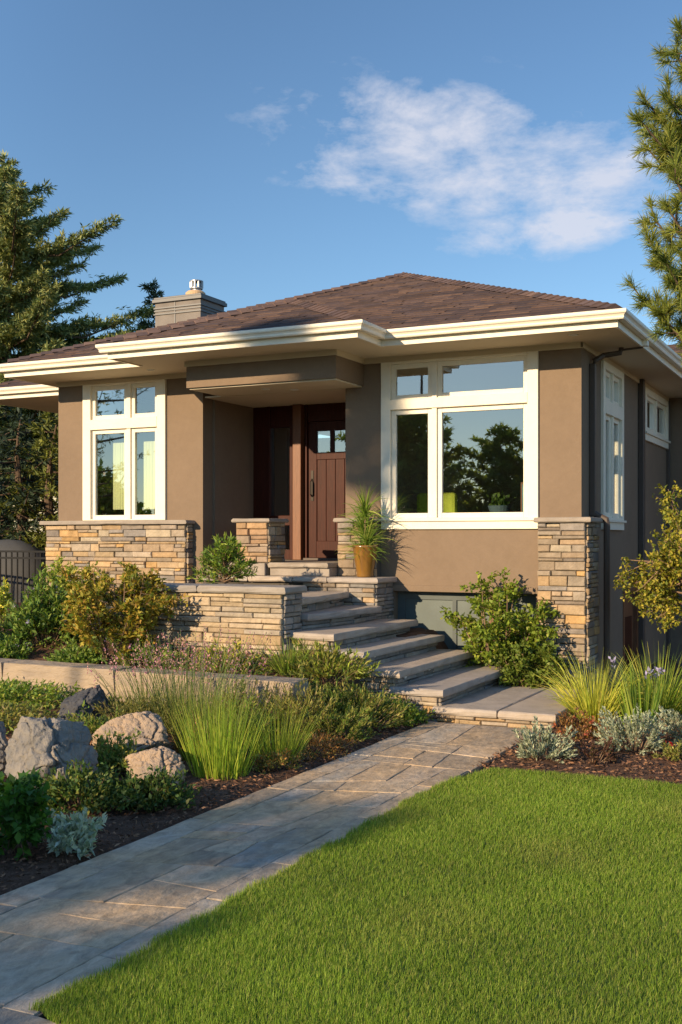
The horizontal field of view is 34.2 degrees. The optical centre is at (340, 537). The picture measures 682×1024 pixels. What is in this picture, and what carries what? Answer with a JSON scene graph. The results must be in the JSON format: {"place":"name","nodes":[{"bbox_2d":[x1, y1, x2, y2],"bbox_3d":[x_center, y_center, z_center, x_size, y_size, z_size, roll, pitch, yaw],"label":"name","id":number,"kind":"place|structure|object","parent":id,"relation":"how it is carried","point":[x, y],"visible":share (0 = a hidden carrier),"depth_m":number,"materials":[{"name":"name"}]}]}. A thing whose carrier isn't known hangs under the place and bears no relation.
{"place":"outdoors","nodes":[
{"label":"outdoors","id":0,"kind":"place"},
{"bbox_2d":[0,411,57,554],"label":"golden conifer","id":1,"kind":"object","parent":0,"point":[48,497],"visible":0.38,"depth_m":20.34,"materials":[{"name":"green plant"}]},
{"bbox_2d":[0,721,541,1023],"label":"path","id":2,"kind":"structure","parent":0,"point":[67,927],"depth_m":5.98,"materials":[{"name":"grey stone"}]},
{"bbox_2d":[0,602,681,1022],"bbox_3d":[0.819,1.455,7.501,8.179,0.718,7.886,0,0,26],"label":"mulch","id":3,"kind":"object","parent":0,"point":[518,764],"visible":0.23,"depth_m":8.20,"materials":[{"name":"brown wood"}]},
{"bbox_2d":[0,721,7,774],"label":"boulder","id":4,"kind":"object","parent":3,"relation":"on","point":[3,746],"visible":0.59,"depth_m":7.82,"materials":[{"name":"grey stone"}]},
{"bbox_2d":[0,576,14,616],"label":"yellow shrub","id":5,"kind":"object","parent":3,"relation":"on","point":[5,596],"visible":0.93,"depth_m":13.87,"materials":[{"name":"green plant"}]},
{"bbox_2d":[0,623,22,644],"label":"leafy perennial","id":6,"kind":"object","parent":3,"relation":"on","point":[2,634],"visible":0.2,"depth_m":12.46,"materials":[{"name":"green plant"}]},
{"bbox_2d":[0,635,33,659],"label":"perennial","id":7,"kind":"object","parent":3,"relation":"on","point":[7,650],"visible":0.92,"depth_m":11.91,"materials":[{"name":"green plant"}]},
{"bbox_2d":[0,539,45,602],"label":"tarpaulin","id":8,"kind":"object","parent":3,"relation":"on","point":[10,544],"visible":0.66,"depth_m":18.94,"materials":[{"name":"grey"}]},
{"bbox_2d":[0,550,46,608],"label":"iron fence","id":9,"kind":"object","parent":3,"relation":"on","point":[22,557],"visible":0.2,"depth_m":17.07,"materials":[{"name":"black metal"}]},
{"bbox_2d":[0,767,56,860],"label":"broadleaf shrub","id":10,"kind":"object","parent":3,"relation":"on","point":[24,812],"visible":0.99,"depth_m":6.07,"materials":[{"name":"green plant"}]},
{"bbox_2d":[0,407,57,548],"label":"cedar tree","id":11,"kind":"object","parent":3,"relation":"on","point":[22,524],"visible":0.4,"depth_m":20.76,"materials":[{"name":"green plant"}]},
{"bbox_2d":[0,406,57,539],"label":"cedar tree","id":12,"kind":"object","parent":3,"relation":"on","point":[5,525],"visible":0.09,"depth_m":24.29,"materials":[{"name":"green plant"}]},
{"bbox_2d":[0,562,81,648],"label":"leafy perennial","id":13,"kind":"object","parent":3,"relation":"on","point":[37,616],"visible":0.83,"depth_m":12.31,"materials":[{"name":"green plant"}]},
{"bbox_2d":[0,693,83,731],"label":"perennial","id":14,"kind":"object","parent":3,"relation":"on","point":[26,712],"visible":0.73,"depth_m":9.46,"materials":[{"name":"green plant"}]},
{"bbox_2d":[0,673,97,709],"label":"perennial","id":15,"kind":"object","parent":3,"relation":"on","point":[12,689],"visible":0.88,"depth_m":10.41,"materials":[{"name":"green plant"}]},
{"bbox_2d":[4,716,97,788],"bbox_3d":[-2.011,1.600,7.688,0.604,0.734,0.518,0,0,-3],"label":"boulder","id":16,"kind":"object","parent":3,"relation":"on","point":[45,744],"visible":0.56,"depth_m":7.58,"materials":[{"name":"grey stone"}]},
{"bbox_2d":[41,554,100,599],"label":"yellow green shrub","id":17,"kind":"object","parent":3,"relation":"on","point":[51,574],"visible":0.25,"depth_m":14.34,"materials":[{"name":"green plant"}]},
{"bbox_2d":[40,807,107,859],"bbox_3d":[-1.513,1.615,6.167,0.417,0.297,0.418,0,0,26],"label":"dusty miller","id":18,"kind":"object","parent":3,"relation":"on","point":[67,832],"visible":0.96,"depth_m":6.09,"materials":[{"name":"green plant"}]},
{"bbox_2d":[0,149,154,535],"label":"cedar tree","id":19,"kind":"object","parent":3,"relation":"on","point":[32,298],"visible":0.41,"depth_m":26.32,"materials":[{"name":"green plant"}]},
{"bbox_2d":[43,637,114,663],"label":"perennial","id":20,"kind":"object","parent":3,"relation":"on","point":[75,653],"visible":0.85,"depth_m":11.52,"materials":[{"name":"green plant"}]},
{"bbox_2d":[57,684,112,721],"bbox_3d":[-2.259,1.588,9.798,0.481,0.573,0.513,0,0,9],"label":"boulder","id":21,"kind":"object","parent":3,"relation":"on","point":[90,696],"visible":0.52,"depth_m":9.69,"materials":[{"name":"grey stone"}]},
{"bbox_2d":[40,758,146,816],"bbox_3d":[-1.645,1.605,7.205,0.746,0.335,0.756,0,0,-13],"label":"dark groundcover","id":22,"kind":"object","parent":3,"relation":"on","point":[75,786],"visible":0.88,"depth_m":7.07,"materials":[{"name":"green plant"}]},
{"bbox_2d":[64,700,123,734],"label":"perennial","id":23,"kind":"object","parent":3,"relation":"on","point":[97,723],"visible":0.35,"depth_m":9.17,"materials":[{"name":"green plant"}]},
{"bbox_2d":[92,727,145,775],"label":"dark groundcover","id":24,"kind":"object","parent":3,"relation":"on","point":[116,754],"visible":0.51,"depth_m":8.02,"materials":[{"name":"green plant"}]},
{"bbox_2d":[54,561,192,665],"bbox_3d":[-2.282,0.791,11.578,1.462,1.100,1.049,0,0,-10],"label":"azalea shrub","id":25,"kind":"object","parent":3,"relation":"on","point":[83,604],"visible":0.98,"depth_m":11.41,"materials":[{"name":"green plant"}]},
{"bbox_2d":[92,711,168,752],"bbox_3d":[-1.631,1.589,8.593,0.598,0.484,0.453,0,0,-8],"label":"boulder","id":26,"kind":"object","parent":3,"relation":"on","point":[150,726],"visible":0.56,"depth_m":8.48,"materials":[{"name":"beige stone"}]},
{"bbox_2d":[92,691,172,719],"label":"perennial","id":27,"kind":"object","parent":3,"relation":"on","point":[126,708],"visible":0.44,"depth_m":9.63,"materials":[{"name":"green plant"}]},
{"bbox_2d":[87,657,203,712],"bbox_3d":[-1.748,1.360,10.133,1.112,0.568,1.173,0,0,26],"label":"flowering rush","id":28,"kind":"object","parent":3,"relation":"on","point":[119,701],"visible":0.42,"depth_m":10.12,"materials":[{"name":"green plant"}]},
{"bbox_2d":[113,640,185,668],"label":"perennial","id":29,"kind":"object","parent":3,"relation":"on","point":[144,648],"visible":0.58,"depth_m":11.23,"materials":[{"name":"green plant"}]},
{"bbox_2d":[135,277,164,327],"bbox_3d":[-4.905,-2.970,29.743,6.350,8.163,5.617,0,0,-21],"label":"spruce tree","id":30,"kind":"object","parent":3,"relation":"on","point":[152,288],"visible":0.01,"depth_m":29.80,"materials":[{"name":"green plant"}]},
{"bbox_2d":[101,764,202,812],"bbox_3d":[-1.241,1.628,7.257,0.673,0.318,0.630,0,0,-8],"label":"dark groundcover","id":31,"kind":"object","parent":3,"relation":"on","point":[158,789],"visible":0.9,"depth_m":7.13,"materials":[{"name":"green plant"}]},
{"bbox_2d":[0,658,308,728],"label":"edging wall","id":32,"kind":"structure","parent":3,"relation":"on","point":[69,674],"depth_m":10.79,"materials":[{"name":"stone"}]},
{"bbox_2d":[125,746,185,786],"bbox_3d":[-1.349,1.699,7.920,0.556,0.422,0.359,0,0,43],"label":"boulder","id":33,"kind":"object","parent":3,"relation":"on","point":[140,762],"visible":0.39,"depth_m":7.82,"materials":[{"name":"beige stone"}]},
{"bbox_2d":[110,693,213,732],"bbox_3d":[-1.534,1.504,9.605,0.987,0.377,0.547,0,0,26],"label":"heather mound","id":34,"kind":"object","parent":3,"relation":"on","point":[165,718],"visible":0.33,"depth_m":9.49,"materials":[{"name":"green plant"}]},
{"bbox_2d":[0,610,356,755],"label":"ground cover","id":35,"kind":"object","parent":3,"relation":"on","point":[51,706],"visible":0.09,"depth_m":10.61,"materials":[{"name":"green plant"}]},
{"bbox_2d":[104,626,272,735],"bbox_3d":[-1.280,1.247,9.694,1.422,0.892,1.398,0,0,26],"label":"flowering rush","id":36,"kind":"object","parent":3,"relation":"on","point":[193,650],"visible":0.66,"depth_m":9.60,"materials":[{"name":"green plant"}]},
{"bbox_2d":[169,711,231,759],"bbox_3d":[-1.101,1.559,8.707,0.500,0.381,0.625,0,0,26],"label":"sedum mat","id":37,"kind":"object","parent":3,"relation":"on","point":[175,746],"visible":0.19,"depth_m":8.65,"materials":[{"name":"green plant"}]},
{"bbox_2d":[157,668,277,780],"bbox_3d":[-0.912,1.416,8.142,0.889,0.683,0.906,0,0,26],"label":"upright grass","id":38,"kind":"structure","parent":3,"relation":"on","point":[219,763],"depth_m":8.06,"materials":[{"name":"green plant"}]},
{"bbox_2d":[128,582,308,654],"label":"retaining wall","id":39,"kind":"structure","parent":3,"relation":"on","point":[241,611],"depth_m":11.43,"materials":[{"name":"brown stone"}]},
{"bbox_2d":[186,531,257,583],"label":"leafy shrub","id":40,"kind":"object","parent":39,"relation":"on","point":[221,561],"visible":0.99,"depth_m":12.54,"materials":[{"name":"green plant"}]},
{"bbox_2d":[184,638,276,672],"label":"perennial","id":41,"kind":"object","parent":3,"relation":"on","point":[212,652],"visible":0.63,"depth_m":10.79,"materials":[{"name":"green plant"}]},
{"bbox_2d":[191,689,274,745],"bbox_3d":[-0.901,1.498,9.229,0.741,0.518,0.735,0,0,-10],"label":"green mound","id":42,"kind":"object","parent":3,"relation":"on","point":[257,716],"visible":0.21,"depth_m":9.21,"materials":[{"name":"green plant"}]},
{"bbox_2d":[196,676,271,723],"bbox_3d":[-0.960,1.477,9.781,0.780,0.506,0.578,0,0,26],"label":"heather mound","id":43,"kind":"object","parent":3,"relation":"on","point":[256,699],"visible":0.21,"depth_m":9.79,"materials":[{"name":"green plant"}]},
{"bbox_2d":[232,698,323,763],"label":"upright grass","id":44,"kind":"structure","parent":3,"relation":"on","point":[279,744],"depth_m":8.68,"materials":[{"name":"green plant"}]},
{"bbox_2d":[240,744,319,773],"bbox_3d":[-0.460,1.680,8.477,0.474,0.189,0.749,0,0,26],"label":"sedum mat","id":45,"kind":"object","parent":3,"relation":"on","point":[263,763],"visible":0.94,"depth_m":8.34,"materials":[{"name":"green plant"}]},
{"bbox_2d":[254,636,317,674],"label":"strappy perennial","id":46,"kind":"object","parent":3,"relation":"on","point":[279,665],"visible":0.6,"depth_m":10.57,"materials":[{"name":"green plant"}]},
{"bbox_2d":[247,664,346,736],"bbox_3d":[-0.450,1.435,9.727,0.722,0.653,1.006,0,0,-27],"label":"heather mound","id":47,"kind":"object","parent":3,"relation":"on","point":[283,712],"visible":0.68,"depth_m":9.66,"materials":[{"name":"green plant"}]},
{"bbox_2d":[274,726,361,762],"bbox_3d":[-0.204,1.657,8.993,0.676,0.248,1.123,0,0,26],"label":"sedum mat","id":48,"kind":"object","parent":3,"relation":"on","point":[329,743],"visible":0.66,"depth_m":8.93,"materials":[{"name":"green plant"}]},
{"bbox_2d":[273,636,381,683],"bbox_3d":[-0.109,1.162,10.565,1.136,0.432,0.732,0,0,26],"label":"perennial","id":49,"kind":"object","parent":3,"relation":"on","point":[327,660],"visible":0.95,"depth_m":10.45,"materials":[{"name":"green plant"}]},
{"bbox_2d":[282,697,381,742],"bbox_3d":[-0.050,1.598,9.622,0.803,0.360,0.632,0,0,26],"label":"heather mound","id":50,"kind":"object","parent":3,"relation":"on","point":[357,731],"visible":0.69,"depth_m":9.56,"materials":[{"name":"green plant"}]},
{"bbox_2d":[305,676,376,721],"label":"perennial","id":51,"kind":"object","parent":3,"relation":"on","point":[333,694],"visible":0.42,"depth_m":10.07,"materials":[{"name":"green plant"}]},
{"bbox_2d":[308,668,412,730],"bbox_3d":[0.189,1.478,10.249,1.115,0.565,0.920,0,0,26],"label":"heather mound","id":52,"kind":"object","parent":3,"relation":"on","point":[361,696],"visible":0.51,"depth_m":10.10,"materials":[{"name":"green plant"}]},
{"bbox_2d":[369,690,434,727],"bbox_3d":[0.528,1.605,10.472,0.662,0.380,0.560,0,0,41],"label":"green mound","id":53,"kind":"object","parent":3,"relation":"on","point":[414,715],"visible":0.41,"depth_m":10.40,"materials":[{"name":"green plant"}]},
{"bbox_2d":[439,567,559,683],"bbox_3d":[1.818,1.033,12.491,1.271,1.408,1.089,0,0,-7],"label":"green shrub","id":54,"kind":"object","parent":3,"relation":"on","point":[483,643],"visible":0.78,"depth_m":12.41,"materials":[{"name":"green plant"}]},
{"bbox_2d":[491,637,569,688],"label":"green shrub","id":55,"kind":"object","parent":3,"relation":"on","point":[513,670],"visible":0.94,"depth_m":11.93,"materials":[{"name":"green plant"}]},
{"bbox_2d":[511,715,577,763],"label":"silver shrub","id":56,"kind":"object","parent":3,"relation":"on","point":[548,744],"visible":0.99,"depth_m":8.73,"materials":[{"name":"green plant"}]},
{"bbox_2d":[551,704,624,739],"bbox_3d":[2.141,1.627,9.596,0.585,0.286,0.642,0,0,26],"label":"sedum mat","id":57,"kind":"object","parent":3,"relation":"on","point":[588,729],"visible":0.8,"depth_m":9.55,"materials":[{"name":"brown plant"}]},
{"bbox_2d":[570,736,617,764],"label":"dark twiggy plant","id":58,"kind":"object","parent":3,"relation":"on","point":[606,751],"visible":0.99,"depth_m":8.61,"materials":[{"name":"brown plant"}]},
{"bbox_2d":[534,648,671,723],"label":"golden grass","id":59,"kind":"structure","parent":3,"relation":"on","point":[593,702],"depth_m":10.48,"materials":[{"name":"green plant"}]},
{"bbox_2d":[592,704,671,754],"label":"silver shrub","id":60,"kind":"object","parent":3,"relation":"on","point":[650,729],"visible":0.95,"depth_m":8.96,"materials":[{"name":"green plant"}]},
{"bbox_2d":[586,642,681,720],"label":"golden grass","id":61,"kind":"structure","parent":3,"relation":"on","point":[672,702],"depth_m":10.65,"materials":[{"name":"green plant"}]},
{"bbox_2d":[608,656,667,729],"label":"iris plant","id":62,"kind":"object","parent":3,"relation":"on","point":[631,703],"visible":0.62,"depth_m":10.14,"materials":[{"name":"green plant"}]},
{"bbox_2d":[613,481,681,633],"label":"leaf tree","id":63,"kind":"object","parent":3,"relation":"on","point":[665,577],"visible":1,"depth_m":11.89,"materials":[{"name":"green plant"}]},
{"bbox_2d":[617,15,681,367],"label":"pine tree","id":64,"kind":"object","parent":3,"relation":"on","point":[667,145],"visible":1,"depth_m":9.31,"materials":[{"name":"green plant"}]},
{"bbox_2d":[644,705,681,746],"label":"silver shrub","id":65,"kind":"object","parent":3,"relation":"on","point":[672,720],"visible":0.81,"depth_m":9.41,"materials":[{"name":"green plant"}]},
{"bbox_2d":[652,739,681,760],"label":"dark twiggy plant","id":66,"kind":"object","parent":3,"relation":"on","point":[673,750],"visible":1,"depth_m":8.69,"materials":[{"name":"green plant"}]},
{"bbox_2d":[0,0,681,437],"label":"sky","id":67,"kind":"structure","parent":0,"point":[255,151],"materials":[{"name":"blue"}]},
{"bbox_2d":[29,767,681,1023],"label":"lawn","id":68,"kind":"structure","parent":0,"point":[481,962],"depth_m":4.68,"materials":[{"name":"plant"}]},
{"bbox_3d":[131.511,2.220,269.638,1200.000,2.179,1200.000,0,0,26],"label":"ground","id":69,"kind":"structure","parent":0,"visible":0},
{"bbox_2d":[13,460,57,537],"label":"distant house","id":70,"kind":"structure","parent":69,"relation":"on","point":[40,513],"depth_m":42.97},
{"bbox_2d":[0,272,681,696],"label":"house","id":71,"kind":"structure","parent":69,"relation":"on","point":[402,390],"depth_m":14.02,"materials":[{"name":"paint"}]},
{"bbox_2d":[113,443,123,509],"bbox_3d":[-3.057,-0.855,15.404,0.280,0.930,0.024,0,0,26],"label":"curtain","id":72,"kind":"object","parent":71,"relation":"hanging from","point":[118,476],"visible":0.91,"depth_m":15.43,"materials":[{"name":"yellow fabric"}]},
{"bbox_2d":[83,379,166,520],"bbox_3d":[-2.979,-1.186,15.255,1.395,1.896,0.089,0,0,26],"label":"window","id":73,"kind":"structure","parent":71,"relation":"in","point":[130,423],"depth_m":15.20,"materials":[{"name":"beige paint"}]},
{"bbox_2d":[144,441,154,508],"bbox_3d":[-2.567,-0.855,15.165,0.330,0.930,0.024,0,0,26],"label":"curtain","id":74,"kind":"object","parent":71,"relation":"hanging from","point":[149,474],"visible":0.66,"depth_m":15.19,"materials":[{"name":"yellow fabric"}]},
{"bbox_2d":[308,420,345,557],"bbox_3d":[-0.025,-0.663,15.199,0.966,1.885,0.120,0,0,26],"label":"front door","id":75,"kind":"structure","parent":71,"relation":"in","point":[326,470],"depth_m":15.31,"materials":[{"name":"brown wood"}]},
{"bbox_2d":[417,492,457,512],"bbox_3d":[1.129,-0.119,13.902,0.700,0.901,0.560,0,0,26],"label":"armchair","id":76,"kind":"object","parent":71,"relation":"on","point":[450,502],"visible":0.08,"depth_m":13.99,"materials":[{"name":"yellow fabric"}]},
{"bbox_2d":[379,351,538,528],"bbox_3d":[1.381,-1.117,13.116,2.024,2.034,0.112,0,0,26],"label":"window","id":77,"kind":"structure","parent":71,"relation":"in","point":[435,403],"depth_m":13.19,"materials":[{"name":"beige paint"}]},
{"bbox_2d":[486,490,516,511],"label":"potted plant","id":78,"kind":"object","parent":77,"relation":"on","point":[500,505],"visible":0.83,"depth_m":13.50,"materials":[{"name":"green plant"}]},
{"bbox_2d":[398,591,535,678],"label":"foundation wall","id":79,"kind":"structure","parent":71,"relation":"in","point":[424,607],"depth_m":13.35,"materials":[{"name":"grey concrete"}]},
{"bbox_2d":[601,360,626,529],"bbox_3d":[3.393,-1.115,13.866,0.112,2.040,1.240,0,0,26],"label":"window","id":80,"kind":"structure","parent":71,"relation":"in","point":[612,379],"depth_m":13.84,"materials":[{"name":"beige paint"}]},
{"bbox_2d":[623,587,637,673],"bbox_3d":[3.849,1.815,14.940,0.130,2.270,0.990,0,0,26],"label":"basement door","id":81,"kind":"structure","parent":71,"relation":"in","point":[630,611],"depth_m":15.09,"materials":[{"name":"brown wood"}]},
{"bbox_2d":[645,387,670,448],"bbox_3d":[4.708,-1.760,16.562,0.112,0.750,1.960,0,0,26],"label":"window","id":82,"kind":"structure","parent":71,"relation":"in","point":[656,407],"depth_m":16.53,"materials":[{"name":"beige paint"}]},
{"bbox_3d":[2.511,0.021,13.406,0.720,0.618,0.400,0,0,26],"label":"sideboard","id":83,"kind":"object","parent":71,"relation":"on","visible":0},
{"bbox_2d":[521,482,522,511],"bbox_3d":[2.297,-0.480,13.390,0.250,0.380,0.036,0,0,26],"label":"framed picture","id":84,"kind":"object","parent":83,"relation":"on","point":[521,496],"visible":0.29,"depth_m":13.43,"materials":[{"name":"brown wood"}]},
{"bbox_2d":[203,560,592,729],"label":"stone staircase","id":85,"kind":"structure","parent":69,"relation":"on","point":[355,612],"depth_m":11.69,"materials":[{"name":"grey stone"}]},
{"bbox_2d":[334,478,396,576],"bbox_3d":[0.290,-0.130,13.259,0.768,1.211,0.746,0,0,-10],"label":"potted plant","id":86,"kind":"object","parent":85,"relation":"on","point":[364,552],"visible":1,"depth_m":13.22,"materials":[{"name":"grass leaves"},{"name":"soil"},{"name":"glazed ceramic"}]}
]}

